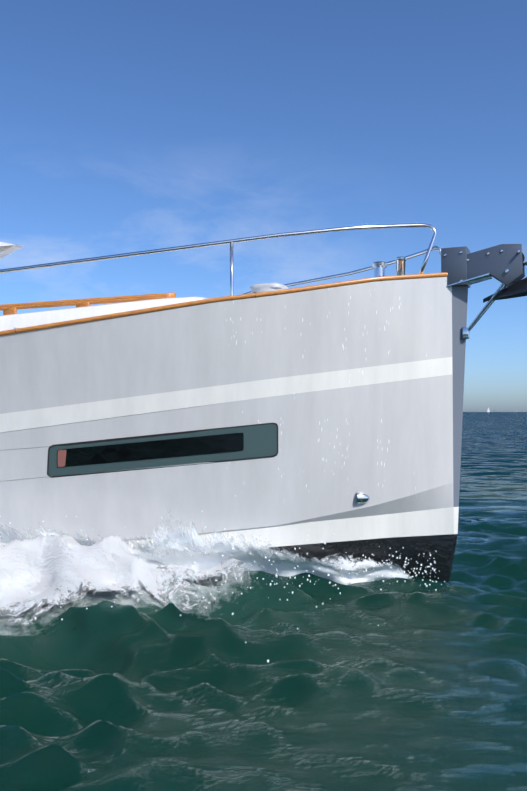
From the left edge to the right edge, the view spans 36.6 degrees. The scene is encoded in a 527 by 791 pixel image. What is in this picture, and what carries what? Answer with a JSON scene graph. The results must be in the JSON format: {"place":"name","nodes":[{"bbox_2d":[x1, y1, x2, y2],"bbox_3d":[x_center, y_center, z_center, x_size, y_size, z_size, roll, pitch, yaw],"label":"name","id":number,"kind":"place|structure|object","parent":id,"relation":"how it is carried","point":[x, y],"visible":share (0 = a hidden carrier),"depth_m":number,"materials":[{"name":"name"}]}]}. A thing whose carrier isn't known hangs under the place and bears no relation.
{"place":"outdoors","nodes":[
{"label":"outdoors","id":0,"kind":"place"},
{"bbox_2d":[0,242,23,259],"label":"deck house roof","id":1,"kind":"structure","parent":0,"point":[7,249],"depth_m":4.97,"materials":[{"name":"white plastic"}]},
{"bbox_2d":[58,450,65,466],"bbox_3d":[-1.175,0.367,4.642,0.055,0.101,0.019,0,-1,1],"label":"window curtain","id":2,"kind":"object","parent":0,"point":[61,457],"visible":1,"depth_m":4.64,"materials":[{"name":"pink fabric"}]},
{"bbox_2d":[0,412,526,790],"bbox_3d":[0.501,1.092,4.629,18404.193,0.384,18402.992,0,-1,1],"label":"sea","id":3,"kind":"structure","parent":0,"point":[421,687],"depth_m":3.10,"materials":[{"name":"liquid"}]},
{"bbox_2d":[0,534,264,625],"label":"bow wave foam","id":4,"kind":"object","parent":3,"relation":"on","point":[43,561],"visible":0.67,"depth_m":4.19,"materials":[{"name":"white"}]},
{"bbox_2d":[0,511,399,573],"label":"sea spray","id":5,"kind":"object","parent":4,"relation":"on","point":[186,537],"visible":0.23,"depth_m":4.74,"materials":[{"name":"white liquid"}]},
{"bbox_2d":[0,524,411,583],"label":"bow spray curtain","id":6,"kind":"object","parent":4,"relation":"on","point":[222,547],"visible":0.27,"depth_m":4.63,"materials":[{"name":"white liquid"}]},
{"bbox_2d":[0,495,444,662],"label":"bow spray","id":7,"kind":"object","parent":4,"relation":"on","point":[35,618],"visible":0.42,"depth_m":4.47,"materials":[{"name":"white liquid"}]},
{"bbox_2d":[131,541,347,584],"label":"bow wave","id":8,"kind":"object","parent":4,"relation":"on","point":[284,568],"visible":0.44,"depth_m":4.55,"materials":[{"name":"white liquid"}]},
{"bbox_2d":[0,277,467,580],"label":"hull","id":9,"kind":"object","parent":3,"relation":"on","point":[350,390],"visible":0.77,"depth_m":4.72,"materials":[{"name":"white"}]},
{"bbox_2d":[48,424,276,475],"bbox_3d":[-0.590,0.321,4.665,1.340,0.306,0.052,0,-1,-2],"label":"window surround","id":10,"kind":"object","parent":9,"relation":"attached to","point":[260,440],"visible":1,"depth_m":4.67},
{"bbox_2d":[57,433,243,466],"bbox_3d":[-0.661,0.318,4.655,1.091,0.199,0.033,0,-1,-2],"label":"window glass","id":11,"kind":"object","parent":10,"relation":"in","point":[199,445],"visible":1,"depth_m":4.65,"materials":[{"name":"black glass"}]},
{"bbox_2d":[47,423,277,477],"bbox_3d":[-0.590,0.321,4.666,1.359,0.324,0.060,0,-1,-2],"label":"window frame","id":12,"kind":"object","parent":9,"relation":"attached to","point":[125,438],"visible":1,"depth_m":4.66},
{"bbox_2d":[0,272,447,335],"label":"wooden toe rail","id":13,"kind":"object","parent":9,"relation":"on","point":[212,300],"visible":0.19,"depth_m":4.56,"materials":[{"name":"brown"}]},
{"bbox_2d":[356,492,369,503],"bbox_3d":[0.603,0.620,4.793,0.087,0.072,0.033,0,-1,-7],"label":"through-hull fitting","id":14,"kind":"object","parent":9,"relation":"attached to","point":[362,498],"visible":1,"depth_m":4.78,"materials":[{"name":"silver metal"}]},
{"bbox_2d":[441,244,526,339],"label":"anchor bracket","id":15,"kind":"object","parent":9,"relation":"attached to","point":[505,267],"visible":0.9,"depth_m":4.83,"materials":[{"name":"silver metal"}]},
{"bbox_2d":[483,277,526,302],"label":"anchor","id":16,"kind":"object","parent":15,"relation":"in","point":[517,289],"visible":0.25,"depth_m":4.79,"materials":[{"name":"black metal"}]},
{"bbox_2d":[0,0,526,411],"label":"sky","id":17,"kind":"structure","parent":0,"point":[127,126],"materials":[{"name":"blue"}]},
{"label":"deck","id":18,"kind":"structure","parent":0,"visible":0},
{"bbox_2d":[0,296,208,330],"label":"cabin roof","id":19,"kind":"structure","parent":18,"relation":"on","point":[16,321],"depth_m":4.98,"materials":[{"name":"white plastic"}]},
{"bbox_2d":[0,292,175,314],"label":"wooden handrail","id":20,"kind":"object","parent":19,"relation":"on","point":[7,309],"visible":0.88,"depth_m":5.05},
{"bbox_2d":[0,223,440,295],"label":"pulpit rails","id":21,"kind":"object","parent":18,"relation":"on","point":[431,247],"visible":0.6,"depth_m":4.68,"materials":[{"name":"silver metal"}]},
{"bbox_2d":[250,283,288,292],"bbox_3d":[0.042,-0.517,5.438,0.247,0.504,0.247,-1,-1,32],"label":"deck hatch","id":22,"kind":"object","parent":18,"relation":"on","point":[263,287],"visible":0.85,"depth_m":5.33,"materials":[{"name":"grey plastic"}]},
{"bbox_2d":[372,257,405,276],"bbox_3d":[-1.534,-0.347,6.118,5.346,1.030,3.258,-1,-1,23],"label":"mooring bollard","id":23,"kind":"object","parent":18,"relation":"on","point":[379,267],"visible":0.31,"depth_m":5.09,"materials":[{"name":"silver metal"}]}
]}

